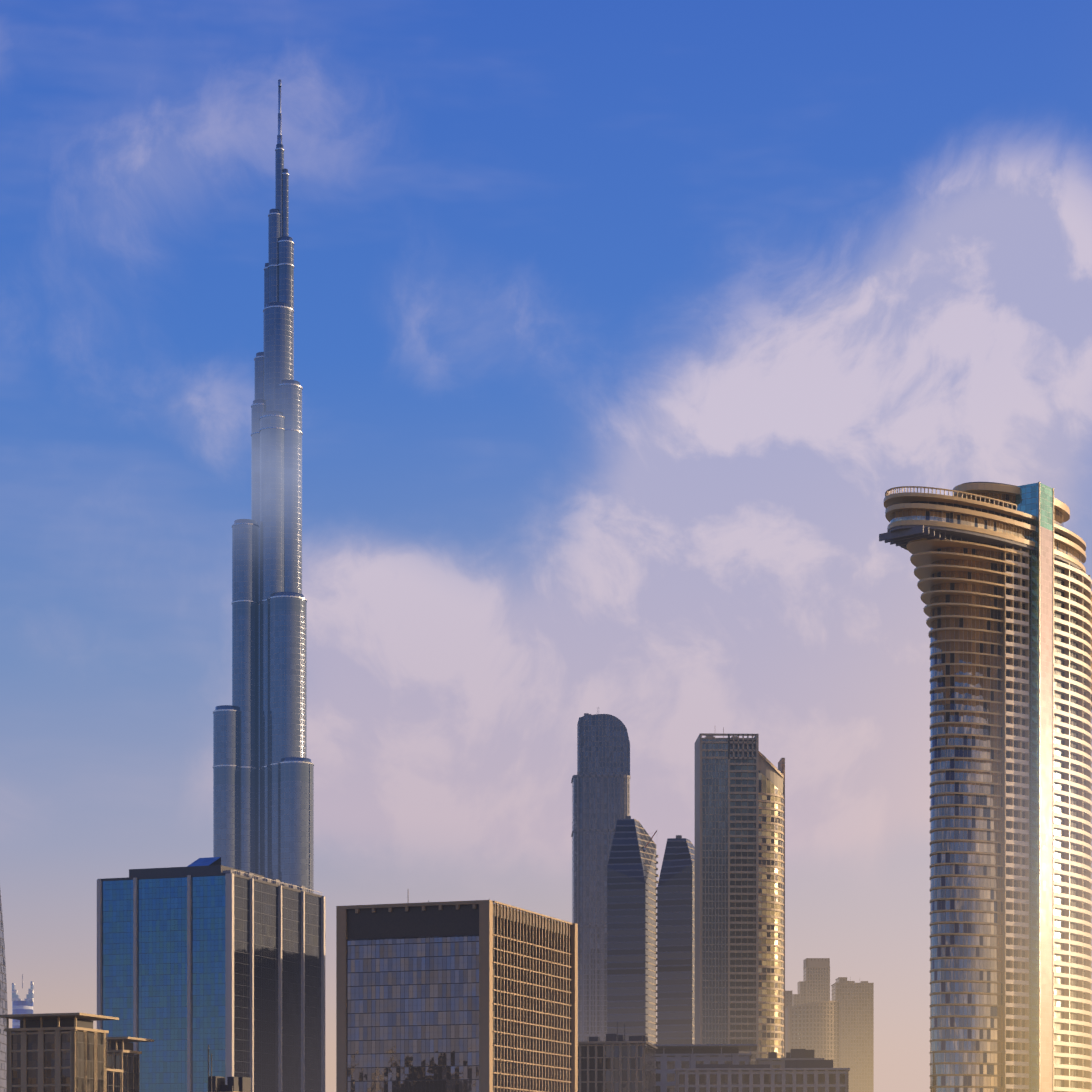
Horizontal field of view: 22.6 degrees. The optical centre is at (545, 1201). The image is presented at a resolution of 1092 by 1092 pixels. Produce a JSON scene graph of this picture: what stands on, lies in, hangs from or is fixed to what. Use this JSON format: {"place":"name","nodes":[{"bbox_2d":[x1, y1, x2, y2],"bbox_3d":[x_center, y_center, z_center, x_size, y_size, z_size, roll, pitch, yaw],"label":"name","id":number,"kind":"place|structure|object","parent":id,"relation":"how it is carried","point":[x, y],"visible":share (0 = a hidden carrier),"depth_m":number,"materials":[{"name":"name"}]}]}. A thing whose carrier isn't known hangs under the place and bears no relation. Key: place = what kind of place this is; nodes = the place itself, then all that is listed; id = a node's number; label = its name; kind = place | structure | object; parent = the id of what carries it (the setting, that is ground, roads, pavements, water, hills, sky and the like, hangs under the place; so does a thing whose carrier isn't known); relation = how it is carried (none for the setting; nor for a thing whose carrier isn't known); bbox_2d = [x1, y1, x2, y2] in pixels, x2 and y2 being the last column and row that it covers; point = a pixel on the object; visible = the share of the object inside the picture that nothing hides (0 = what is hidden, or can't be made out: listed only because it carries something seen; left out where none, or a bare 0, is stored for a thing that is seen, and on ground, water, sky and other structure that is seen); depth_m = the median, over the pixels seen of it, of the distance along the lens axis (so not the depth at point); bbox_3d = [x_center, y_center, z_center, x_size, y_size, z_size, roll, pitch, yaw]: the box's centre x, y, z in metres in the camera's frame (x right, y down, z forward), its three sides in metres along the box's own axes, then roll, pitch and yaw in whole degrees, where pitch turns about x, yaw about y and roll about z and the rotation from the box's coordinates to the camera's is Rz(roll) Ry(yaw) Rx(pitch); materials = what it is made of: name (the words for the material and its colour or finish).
{"place":"outdoors","nodes":[
{"label":"outdoors","id":0,"kind":"place"},
{"bbox_2d":[0,890,7,1091],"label":"sail tower","id":1,"kind":"structure","parent":0,"point":[3,1034],"depth_m":1203.63,"materials":[{"name":"grey glass"}]},
{"bbox_2d":[12,974,33,1027],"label":"crown tower","id":2,"kind":"structure","parent":0,"point":[20,1006],"depth_m":2484.96,"materials":[{"name":"white glass"}]},
{"bbox_2d":[106,1033,122,1091],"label":"link block","id":3,"kind":"structure","parent":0,"point":[113,1081],"depth_m":737.36,"materials":[{"name":"beige glass"}]},
{"bbox_2d":[97,857,324,1091],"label":"blue office tower","id":4,"kind":"structure","parent":0,"point":[196,958],"depth_m":1005.27,"materials":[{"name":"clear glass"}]},
{"bbox_2d":[208,1045,250,1091],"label":"building","id":5,"kind":"structure","parent":0,"point":[234,1084],"depth_m":598.36,"materials":[{"name":"grey glass"}]},
{"bbox_2d":[336,899,577,1091],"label":"office building","id":6,"kind":"structure","parent":0,"point":[468,996],"depth_m":800.08,"materials":[{"name":"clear glass"}]},
{"bbox_2d":[571,713,630,1041],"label":"skyscraper","id":7,"kind":"structure","parent":0,"point":[600,781],"depth_m":1998.53,"materials":[{"name":"glass"},{"name":"concrete"}]},
{"bbox_2d":[578,1021,656,1091],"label":"building","id":8,"kind":"structure","parent":0,"point":[615,1063],"depth_m":895.62,"materials":[{"name":"grey concrete"}]},
{"bbox_2d":[607,816,658,1043],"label":"twin tower","id":9,"kind":"structure","parent":0,"point":[632,875],"depth_m":1502.61,"materials":[{"name":"grey glass"}]},
{"bbox_2d":[641,830,656,851],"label":"tower crane","id":10,"kind":"object","parent":9,"relation":"on","point":[649,841],"visible":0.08,"depth_m":1510.58,"materials":[{"name":"grey metal"}]},
{"bbox_2d":[657,835,694,1043],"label":"twin tower","id":11,"kind":"structure","parent":0,"point":[676,955],"depth_m":1482.45,"materials":[{"name":"grey glass"}]},
{"bbox_2d":[652,1044,756,1091],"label":"building","id":12,"kind":"structure","parent":0,"point":[670,1058],"depth_m":996.93,"materials":[{"name":"grey concrete"}]},
{"bbox_2d":[695,727,784,1063],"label":"skyscraper","id":13,"kind":"structure","parent":0,"point":[739,890],"depth_m":1400.88,"materials":[{"name":"glass"},{"name":"concrete"}]},
{"bbox_2d":[785,990,791,1007],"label":"building","id":14,"kind":"structure","parent":0,"point":[788,998],"depth_m":2605.45,"materials":[{"name":"stone"}]},
{"bbox_2d":[755,1040,823,1067],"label":"rooftop structure","id":15,"kind":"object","parent":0,"point":[773,1060],"depth_m":1042.60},
{"bbox_2d":[792,958,829,1005],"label":"building","id":16,"kind":"structure","parent":0,"point":[814,985],"depth_m":3008.07,"materials":[{"name":"stone"}]},
{"bbox_2d":[785,999,840,1067],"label":"building","id":17,"kind":"structure","parent":0,"point":[815,1027],"depth_m":2308.65,"materials":[{"name":"concrete"}]},
{"bbox_2d":[831,977,873,1091],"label":"hazy tower","id":18,"kind":"structure","parent":0,"point":[857,1029],"depth_m":2708.21,"materials":[{"name":"concrete"}]},
{"bbox_2d":[879,482,1091,1091],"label":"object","id":19,"kind":"structure","parent":0,"point":[1004,584],"depth_m":938.06,"materials":[{"name":"glass"}]},
{"label":"ground","id":20,"kind":"structure","parent":0,"visible":0},
{"bbox_2d":[0,1013,118,1091],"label":"canopy block","id":21,"kind":"structure","parent":20,"relation":"on","point":[56,1052],"depth_m":689.62,"materials":[{"name":"beige concrete"}]},
{"bbox_2d":[106,1037,153,1091],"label":"canopy block","id":22,"kind":"structure","parent":20,"relation":"on","point":[122,1056],"depth_m":752.46,"materials":[{"name":"beige glass"}]},
{"bbox_2d":[213,79,313,892],"bbox_3d":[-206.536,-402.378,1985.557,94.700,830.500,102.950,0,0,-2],"label":"skyscraper","id":23,"kind":"structure","parent":20,"relation":"on","point":[263,795],"depth_m":1971.44,"materials":[{"name":"blue glass"}]},
{"bbox_2d":[674,1060,849,1091],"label":"building","id":24,"kind":"structure","parent":20,"relation":"on","point":[808,1076],"depth_m":946.57,"materials":[{"name":"grey concrete"}]}
]}

